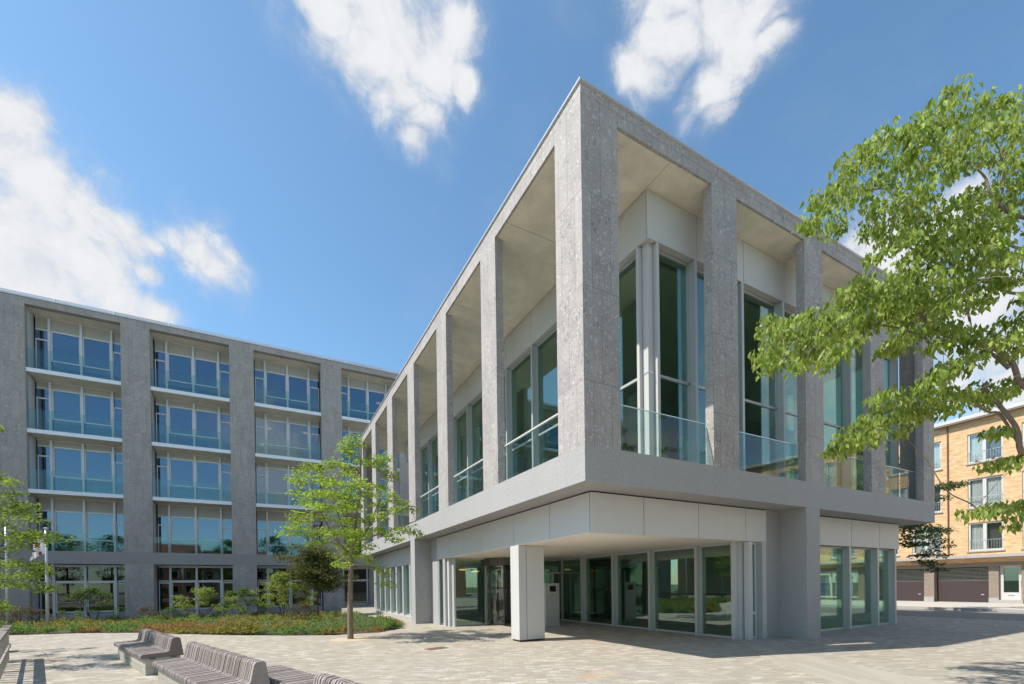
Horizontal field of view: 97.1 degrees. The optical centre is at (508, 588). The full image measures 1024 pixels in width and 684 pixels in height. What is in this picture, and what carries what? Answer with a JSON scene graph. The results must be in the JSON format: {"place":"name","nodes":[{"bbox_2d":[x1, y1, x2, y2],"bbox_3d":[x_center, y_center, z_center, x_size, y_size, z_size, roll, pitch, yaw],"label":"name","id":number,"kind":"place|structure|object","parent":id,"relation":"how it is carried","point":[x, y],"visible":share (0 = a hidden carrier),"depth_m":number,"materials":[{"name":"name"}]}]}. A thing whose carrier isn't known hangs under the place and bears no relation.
{"place":"outdoors","nodes":[
{"label":"outdoors","id":0,"kind":"place"},
{"bbox_2d":[0,605,1023,683],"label":"plaza paving","id":1,"kind":"structure","parent":0,"point":[962,650],"depth_m":9.45,"materials":[{"name":"stone"}]},
{"bbox_2d":[0,625,11,678],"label":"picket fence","id":2,"kind":"object","parent":1,"relation":"on","point":[5,645],"visible":0.99,"depth_m":8.28,"materials":[{"name":"grey wood"}]},
{"bbox_2d":[0,420,73,612],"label":"edge tree","id":3,"kind":"object","parent":1,"relation":"on","point":[23,510],"visible":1,"depth_m":8.75,"materials":[{"name":"green plant"}]},
{"bbox_2d":[114,628,183,675],"bbox_3d":[-7.129,1.191,8.876,2.980,0.621,0.618,-1,0,42],"label":"slat bench","id":4,"kind":"object","parent":1,"relation":"on","point":[145,650],"visible":1,"depth_m":8.26,"materials":[{"name":"grey wood"}]},
{"bbox_2d":[0,608,404,635],"bbox_3d":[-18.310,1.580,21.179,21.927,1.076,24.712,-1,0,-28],"label":"green ground cover","id":5,"kind":"object","parent":1,"relation":"on","point":[118,627],"visible":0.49,"depth_m":16.30,"materials":[{"name":"green plant"}]},
{"bbox_2d":[0,525,9,624],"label":"flagpole","id":6,"kind":"object","parent":5,"relation":"on","point":[6,592],"visible":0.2,"depth_m":18.80,"materials":[{"name":"white metal"}]},
{"bbox_2d":[0,606,51,626],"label":"red shrub","id":7,"kind":"object","parent":5,"relation":"on","point":[31,615],"visible":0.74,"depth_m":19.53,"materials":[{"name":"green plant"}]},
{"bbox_2d":[30,527,49,625],"bbox_3d":[-18.075,-0.218,17.405,0.554,4.250,0.205,-1,0,-21],"label":"flagpole","id":8,"kind":"object","parent":5,"relation":"on","point":[43,549],"visible":0.71,"depth_m":17.46,"materials":[{"name":"white metal"}]},
{"bbox_2d":[57,585,126,619],"bbox_3d":[-21.512,0.921,23.577,2.375,2.222,2.662,-1,0,31],"label":"sparse shrub","id":9,"kind":"object","parent":5,"relation":"on","point":[90,590],"visible":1,"depth_m":23.38,"materials":[{"name":"green plant"}]},
{"bbox_2d":[121,605,164,619],"bbox_3d":[-20.015,1.439,24.751,2.070,1.157,1.602,-1,0,-28],"label":"red shrub","id":10,"kind":"object","parent":5,"relation":"on","point":[145,609],"visible":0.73,"depth_m":24.69,"materials":[{"name":"green plant"}]},
{"bbox_2d":[153,607,183,619],"bbox_3d":[-17.547,1.420,23.371,1.334,0.965,1.340,-1,0,-28],"label":"shrub","id":11,"kind":"object","parent":5,"relation":"on","point":[170,610],"visible":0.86,"depth_m":23.42,"materials":[{"name":"green plant"}]},
{"bbox_2d":[171,586,248,618],"bbox_3d":[-16.930,0.909,25.627,3.756,2.067,3.972,-1,0,-28],"label":"light shrub","id":12,"kind":"object","parent":5,"relation":"on","point":[207,592],"visible":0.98,"depth_m":25.29,"materials":[{"name":"green plant"}]},
{"bbox_2d":[215,587,271,614],"bbox_3d":[-16.277,0.954,27.846,3.163,2.065,3.005,-1,0,-28],"label":"dark shrub","id":13,"kind":"object","parent":5,"relation":"on","point":[242,592],"visible":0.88,"depth_m":27.51,"materials":[{"name":"green plant"}]},
{"bbox_2d":[248,571,316,615],"bbox_3d":[-11.073,0.403,22.254,3.142,2.517,3.035,-1,0,-28],"label":"light shrub","id":14,"kind":"object","parent":5,"relation":"on","point":[284,580],"visible":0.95,"depth_m":21.91,"materials":[{"name":"green plant"}]},
{"bbox_2d":[282,601,320,619],"bbox_3d":[-8.522,1.010,18.842,1.181,1.037,1.712,-1,0,16],"label":"shrub","id":15,"kind":"object","parent":5,"relation":"on","point":[305,605],"visible":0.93,"depth_m":18.80,"materials":[{"name":"green plant"}]},
{"bbox_2d":[270,531,360,614],"bbox_3d":[-10.208,-0.637,24.249,4.632,5.001,3.625,-1,0,-28],"label":"courtyard tree","id":16,"kind":"object","parent":5,"relation":"on","point":[317,576],"visible":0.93,"depth_m":23.68,"materials":[{"name":"green plant"}]},
{"bbox_2d":[152,641,269,683],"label":"slat bench","id":17,"kind":"object","parent":1,"relation":"on","point":[198,663],"visible":1,"depth_m":5.92,"materials":[{"name":"grey wood"}]},
{"bbox_2d":[267,665,314,683],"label":"slat bench","id":18,"kind":"object","parent":1,"relation":"on","point":[279,674],"visible":0.53,"depth_m":5.65,"materials":[{"name":"grey wood"}]},
{"bbox_2d":[313,673,360,683],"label":"slat bench","id":19,"kind":"object","parent":1,"relation":"on","point":[323,678],"visible":1,"depth_m":4.22,"materials":[{"name":"grey wood"}]},
{"bbox_2d":[329,637,371,641],"bbox_3d":[-4.448,1.485,12.704,1.120,0.120,1.120,-1,0,-28],"label":"tree pit","id":20,"kind":"object","parent":1,"relation":"on","point":[350,640],"visible":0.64,"depth_m":12.55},
{"bbox_2d":[275,432,425,638],"bbox_3d":[-4.477,-1.381,12.798,3.792,5.752,3.252,-1,0,43],"label":"plaza tree","id":21,"kind":"object","parent":20,"relation":"on","point":[355,531],"visible":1,"depth_m":12.51,"materials":[{"name":"green plant"}]},
{"bbox_2d":[426,647,447,649],"bbox_3d":[-1.706,1.439,10.595,0.260,0.058,0.500,0,0,44],"label":"drain grate","id":22,"kind":"object","parent":1,"relation":"on","point":[435,648],"visible":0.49,"depth_m":10.57,"materials":[{"name":"metal"}]},
{"bbox_2d":[544,583,559,626],"bbox_3d":[1.505,0.586,16.008,0.560,1.520,0.223,-1,0,-28],"label":"info terminal","id":23,"kind":"object","parent":1,"relation":"on","point":[551,604],"visible":0.83,"depth_m":15.90,"materials":[{"name":"metal"}]},
{"bbox_2d":[359,76,934,641],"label":"office pavilion","id":24,"kind":"structure","parent":1,"relation":"on","point":[589,402],"depth_m":11.70,"materials":[{"name":"concrete"}]},
{"bbox_2d":[421,445,427,517],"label":"window","id":25,"kind":"structure","parent":24,"relation":"in","point":[426,446],"depth_m":25.12,"materials":[{"name":"metal"}]},
{"bbox_2d":[431,435,438,513],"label":"window","id":26,"kind":"structure","parent":24,"relation":"in","point":[436,437],"depth_m":23.57,"materials":[{"name":"metal"}]},
{"bbox_2d":[438,559,443,624],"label":"window","id":27,"kind":"structure","parent":24,"relation":"in","point":[439,569],"depth_m":17.23,"materials":[{"name":"metal"}]},
{"bbox_2d":[456,410,466,501],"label":"window","id":28,"kind":"structure","parent":24,"relation":"in","point":[464,412],"depth_m":20.49,"materials":[{"name":"metal"}]},
{"bbox_2d":[456,611,472,622],"bbox_3d":[-1.842,1.142,17.717,0.800,0.458,0.300,-1,0,-28],"label":"table","id":29,"kind":"object","parent":24,"relation":"on","point":[468,612],"visible":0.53,"depth_m":17.69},
{"bbox_2d":[455,558,487,625],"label":"window","id":30,"kind":"structure","parent":24,"relation":"in","point":[485,567],"depth_m":16.99,"materials":[{"name":"metal"}]},
{"bbox_2d":[471,395,482,495],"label":"window","id":31,"kind":"structure","parent":24,"relation":"in","point":[472,445],"depth_m":18.94,"materials":[{"name":"metal"}]},
{"bbox_2d":[480,557,510,624],"bbox_3d":[-0.062,0.117,17.533,2.080,2.485,2.080,-1,0,-28],"label":"revolving door","id":32,"kind":"structure","parent":24,"relation":"in","point":[503,563],"depth_m":16.98,"materials":[{"name":"brown metal"}]},
{"bbox_2d":[510,352,531,476],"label":"window","id":33,"kind":"structure","parent":24,"relation":"in","point":[524,358],"depth_m":15.84,"materials":[{"name":"metal"}]},
{"bbox_2d":[536,327,557,464],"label":"window","id":34,"kind":"structure","parent":24,"relation":"in","point":[554,331],"depth_m":14.30,"materials":[{"name":"metal"}]},
{"bbox_2d":[544,559,560,619],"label":"window","id":35,"kind":"structure","parent":24,"relation":"in","point":[552,573],"depth_m":18.40,"materials":[{"name":"metal"}]},
{"bbox_2d":[561,558,580,621],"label":"window","id":36,"kind":"structure","parent":24,"relation":"in","point":[562,563],"depth_m":18.51,"materials":[{"name":"metal"}]},
{"bbox_2d":[585,555,611,625],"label":"window","id":37,"kind":"structure","parent":24,"relation":"in","point":[586,611],"depth_m":17.14,"materials":[{"name":"metal"}]},
{"bbox_2d":[619,256,636,391],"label":"window","id":38,"kind":"structure","parent":24,"relation":"in","point":[633,260],"depth_m":10.72,"materials":[{"name":"metal"}]},
{"bbox_2d":[616,551,647,628],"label":"window","id":39,"kind":"structure","parent":24,"relation":"in","point":[617,572],"depth_m":15.60,"materials":[{"name":"metal"}]},
{"bbox_2d":[653,546,694,633],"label":"window","id":40,"kind":"structure","parent":24,"relation":"in","point":[654,554],"depth_m":14.10,"materials":[{"name":"metal"}]},
{"bbox_2d":[659,251,690,461],"bbox_3d":[3.766,-5.171,10.519,1.160,5.052,0.080,-1,0,-28],"label":"window","id":41,"kind":"structure","parent":24,"relation":"in","point":[661,254],"depth_m":10.75,"materials":[{"name":"metal"}]},
{"bbox_2d":[697,268,704,391],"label":"window","id":42,"kind":"structure","parent":24,"relation":"in","point":[700,272],"depth_m":10.98,"materials":[{"name":"metal"}]},
{"bbox_2d":[700,543,731,637],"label":"window","id":43,"kind":"structure","parent":24,"relation":"in","point":[701,547],"depth_m":12.56,"materials":[{"name":"metal"}]},
{"bbox_2d":[752,542,756,637],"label":"window","id":44,"kind":"structure","parent":24,"relation":"in","point":[753,543],"depth_m":11.76,"materials":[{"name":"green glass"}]},
{"bbox_2d":[744,290,777,475],"bbox_3d":[6.599,-5.218,12.027,1.640,5.052,0.080,-1,0,-28],"label":"window","id":45,"kind":"structure","parent":24,"relation":"in","point":[746,293],"depth_m":12.37,"materials":[{"name":"metal"}]},
{"bbox_2d":[784,308,796,416],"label":"window","id":46,"kind":"structure","parent":24,"relation":"in","point":[786,311],"depth_m":12.70,"materials":[{"name":"metal"}]},
{"bbox_2d":[788,392,796,479],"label":"window","id":47,"kind":"structure","parent":24,"relation":"in","point":[795,452],"depth_m":18.06,"materials":[{"name":"metal"}]},
{"bbox_2d":[823,374,840,453],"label":"window","id":48,"kind":"structure","parent":24,"relation":"in","point":[838,376],"depth_m":16.86,"materials":[{"name":"metal"}]},
{"bbox_2d":[820,546,843,630],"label":"window","id":49,"kind":"structure","parent":24,"relation":"in","point":[842,548],"depth_m":13.76,"materials":[{"name":"metal"}]},
{"bbox_2d":[824,331,844,487],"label":"window","id":50,"kind":"structure","parent":24,"relation":"in","point":[841,360],"depth_m":14.00,"materials":[{"name":"metal"}]},
{"bbox_2d":[820,551,886,622],"bbox_3d":[10.098,-0.038,20.109,0.080,2.490,11.100,-1,0,-28],"label":"window","id":51,"kind":"structure","parent":24,"relation":"in","point":[885,552],"depth_m":15.22,"materials":[{"name":"metal"}]},
{"bbox_2d":[851,547,871,627],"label":"window","id":52,"kind":"structure","parent":24,"relation":"in","point":[870,549],"depth_m":14.56,"materials":[{"name":"metal"}]},
{"bbox_2d":[879,549,889,624],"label":"window","id":53,"kind":"structure","parent":24,"relation":"in","point":[888,596],"depth_m":15.11,"materials":[{"name":"metal"}]},
{"bbox_2d":[747,73,1023,534],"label":"street tree","id":54,"kind":"object","parent":1,"relation":"on","point":[891,299],"visible":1,"depth_m":5.98,"materials":[{"name":"green plant"}]},
{"bbox_2d":[832,449,972,613],"bbox_3d":[17.177,-2.550,20.062,7.080,7.520,2.903,-1,0,-8],"label":"shaded tree","id":55,"kind":"object","parent":1,"relation":"on","point":[949,486],"visible":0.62,"depth_m":20.00,"materials":[{"name":"green plant"}]},
{"bbox_2d":[0,0,1023,581],"label":"sky","id":56,"kind":"structure","parent":0,"point":[318,177],"materials":[{"name":"blue"}]},
{"bbox_2d":[738,638,948,683],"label":"path","id":57,"kind":"structure","parent":0,"point":[777,651],"depth_m":7.53,"materials":[{"name":"stone"}]},
{"bbox_2d":[820,582,988,602],"bbox_3d":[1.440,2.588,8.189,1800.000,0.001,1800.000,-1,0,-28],"label":"terrain","id":58,"kind":"structure","parent":0,"point":[914,593],"depth_m":93.04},
{"bbox_2d":[0,288,465,622],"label":"office block","id":59,"kind":"structure","parent":58,"relation":"on","point":[151,462],"depth_m":31.93,"materials":[{"name":"concrete"}]},
{"bbox_2d":[34,315,120,380],"bbox_3d":[-28.297,-15.546,29.959,4.566,3.854,0.290,-1,0,-28],"label":"window","id":60,"kind":"structure","parent":59,"relation":"in","point":[60,346],"depth_m":29.82,"materials":[{"name":"blue glass"}]},
{"bbox_2d":[35,379,121,437],"bbox_3d":[-28.243,-11.618,29.979,4.566,3.503,0.290,-1,0,-28],"label":"window","id":61,"kind":"structure","parent":59,"relation":"in","point":[61,407],"depth_m":29.85,"materials":[{"name":"blue glass"}]},
{"bbox_2d":[36,438,122,494],"bbox_3d":[-28.192,-7.883,29.999,4.566,3.468,0.290,-1,0,-28],"label":"window","id":62,"kind":"structure","parent":59,"relation":"in","point":[62,465],"depth_m":29.87,"materials":[{"name":"blue glass"}]},
{"bbox_2d":[37,496,123,551],"bbox_3d":[-28.131,-4.125,30.001,4.566,3.549,0.250,-1,0,-28],"label":"window","id":63,"kind":"structure","parent":59,"relation":"in","point":[94,525],"depth_m":29.94,"materials":[{"name":"blue glass"}]},
{"bbox_2d":[40,565,124,620],"bbox_3d":[-28.067,0.566,30.025,4.566,4.222,0.250,-1,0,-28],"label":"window","id":64,"kind":"structure","parent":59,"relation":"in","point":[73,577],"depth_m":29.94,"materials":[{"name":"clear glass"}]},
{"bbox_2d":[154,339,229,397],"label":"window","id":65,"kind":"structure","parent":59,"relation":"in","point":[180,367],"depth_m":32.73,"materials":[{"name":"blue glass"}]},
{"bbox_2d":[155,397,230,449],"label":"window","id":66,"kind":"structure","parent":59,"relation":"in","point":[178,422],"depth_m":32.74,"materials":[{"name":"blue glass"}]},
{"bbox_2d":[156,451,231,501],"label":"window","id":67,"kind":"structure","parent":59,"relation":"in","point":[179,475],"depth_m":32.77,"materials":[{"name":"blue glass"}]},
{"bbox_2d":[157,503,231,553],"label":"window","id":68,"kind":"structure","parent":59,"relation":"in","point":[181,528],"depth_m":32.79,"materials":[{"name":"blue glass"}]},
{"bbox_2d":[158,565,232,616],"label":"window","id":69,"kind":"structure","parent":59,"relation":"in","point":[174,580],"depth_m":32.77,"materials":[{"name":"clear glass"}]},
{"bbox_2d":[254,358,318,411],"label":"window","id":70,"kind":"structure","parent":59,"relation":"in","point":[277,384],"depth_m":35.62,"materials":[{"name":"blue glass"}]},
{"bbox_2d":[255,412,319,459],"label":"window","id":71,"kind":"structure","parent":59,"relation":"in","point":[279,435],"depth_m":35.64,"materials":[{"name":"blue glass"}]},
{"bbox_2d":[256,461,319,505],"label":"window","id":72,"kind":"structure","parent":59,"relation":"in","point":[271,489],"depth_m":35.41,"materials":[{"name":"blue glass"}]},
{"bbox_2d":[256,509,320,554],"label":"window","id":73,"kind":"structure","parent":59,"relation":"in","point":[268,521],"depth_m":35.37,"materials":[{"name":"blue glass"}]},
{"bbox_2d":[257,566,321,613],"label":"window","id":74,"kind":"structure","parent":59,"relation":"in","point":[264,572],"depth_m":35.43,"materials":[{"name":"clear glass"}]},
{"bbox_2d":[344,568,368,604],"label":"window","id":75,"kind":"structure","parent":59,"relation":"in","point":[360,587],"depth_m":38.27,"materials":[{"name":"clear glass"}]},
{"bbox_2d":[342,425,387,466],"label":"window","id":76,"kind":"structure","parent":59,"relation":"in","point":[346,429],"depth_m":38.05,"materials":[{"name":"blue glass"}]},
{"bbox_2d":[343,470,387,511],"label":"window","id":77,"kind":"structure","parent":59,"relation":"in","point":[382,479],"depth_m":39.06,"materials":[{"name":"blue glass"}]},
{"bbox_2d":[343,514,388,555],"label":"window","id":78,"kind":"structure","parent":59,"relation":"in","point":[386,523],"depth_m":38.24,"materials":[{"name":"blue glass"}]},
{"bbox_2d":[341,375,391,419],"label":"window","id":79,"kind":"structure","parent":59,"relation":"in","point":[361,398],"depth_m":38.38,"materials":[{"name":"blue glass"}]},
{"bbox_2d":[433,465,459,472],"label":"window","id":80,"kind":"structure","parent":59,"relation":"in","point":[435,467],"depth_m":41.40,"materials":[{"name":"blue glass"}]},
{"bbox_2d":[433,479,460,512],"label":"window","id":81,"kind":"structure","parent":59,"relation":"in","point":[435,481],"depth_m":41.42,"materials":[{"name":"blue glass"}]},
{"bbox_2d":[821,606,1023,620],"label":"road","id":82,"kind":"structure","parent":0,"point":[1015,616],"depth_m":19.31,"materials":[{"name":"grey asphalt"}]},
{"bbox_2d":[821,604,1023,612],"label":"kerb","id":83,"kind":"structure","parent":82,"relation":"on","point":[961,609],"depth_m":21.48,"materials":[{"name":"concrete"}]},
{"bbox_2d":[821,599,1023,609],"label":"pavement","id":84,"kind":"structure","parent":0,"point":[958,604],"depth_m":24.41,"materials":[{"name":"concrete"}]},
{"bbox_2d":[752,401,1023,603],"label":"brick flats","id":85,"kind":"structure","parent":84,"relation":"on","point":[992,550],"depth_m":26.24,"materials":[{"name":"yellow brick"}]},
{"bbox_2d":[820,572,825,598],"bbox_3d":[23.127,-0.195,34.520,0.072,2.016,2.360,-1,0,-24],"label":"garage door","id":86,"kind":"structure","parent":85,"relation":"in","point":[822,574],"depth_m":33.78,"materials":[{"name":"metal"}]},
{"bbox_2d":[830,553,854,559],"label":"window","id":87,"kind":"structure","parent":85,"relation":"in","point":[834,556],"depth_m":32.58,"materials":[{"name":"white paint"}]},
{"bbox_2d":[836,571,863,599],"bbox_3d":[24.333,-0.198,31.872,0.072,2.016,2.380,-1,0,-24],"label":"garage door","id":88,"kind":"structure","parent":85,"relation":"in","point":[856,593],"depth_m":31.78,"materials":[{"name":"metal"}]},
{"bbox_2d":[879,549,899,556],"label":"window","id":89,"kind":"structure","parent":85,"relation":"in","point":[881,554],"depth_m":30.07,"materials":[{"name":"white paint"}]},
{"bbox_2d":[882,569,923,600],"bbox_3d":[25.533,-0.200,29.237,0.072,2.016,2.370,-1,0,-24],"label":"garage door","id":90,"kind":"structure","parent":85,"relation":"in","point":[906,590],"depth_m":28.95,"materials":[{"name":"metal"}]},
{"bbox_2d":[913,526,942,554],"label":"window","id":91,"kind":"structure","parent":85,"relation":"in","point":[925,547],"depth_m":27.88,"materials":[{"name":"glass"}]},
{"bbox_2d":[934,441,942,470],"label":"window","id":92,"kind":"structure","parent":85,"relation":"in","point":[937,446],"depth_m":27.43,"materials":[{"name":"glass"}]},
{"bbox_2d":[935,485,942,513],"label":"window","id":93,"kind":"structure","parent":85,"relation":"in","point":[938,511],"depth_m":27.24,"materials":[{"name":"white paint"}]},
{"bbox_2d":[937,567,988,601],"bbox_3d":[26.723,-0.203,26.592,0.100,2.016,2.370,-1,0,-24],"label":"garage door","id":94,"kind":"structure","parent":85,"relation":"in","point":[965,585],"depth_m":26.54,"materials":[{"name":"metal"}]},
{"bbox_2d":[966,427,1002,465],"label":"window","id":95,"kind":"structure","parent":85,"relation":"in","point":[976,450],"depth_m":25.79,"materials":[{"name":"white paint"}]},
{"bbox_2d":[966,520,1004,552],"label":"window","id":96,"kind":"structure","parent":85,"relation":"in","point":[980,541],"depth_m":25.71,"materials":[{"name":"white paint"}]},
{"bbox_2d":[966,474,1004,509],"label":"window","id":97,"kind":"structure","parent":85,"relation":"in","point":[981,487],"depth_m":25.46,"materials":[{"name":"glass"}]},
{"bbox_2d":[1000,565,1021,599],"bbox_3d":[27.435,-0.300,24.675,0.110,1.890,0.870,-1,0,-24],"label":"front door","id":98,"kind":"structure","parent":85,"relation":"in","point":[1010,575],"depth_m":24.69,"materials":[{"name":"white paint"}]},
{"bbox_2d":[1021,523,1023,549],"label":"window","id":99,"kind":"structure","parent":85,"relation":"in","point":[1023,523],"depth_m":24.13,"materials":[{"name":"white paint"}]},
{"bbox_2d":[1022,422,1023,446],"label":"window","id":100,"kind":"structure","parent":85,"relation":"in","point":[1022,422],"depth_m":24.08,"materials":[{"name":"white paint"}]}
]}

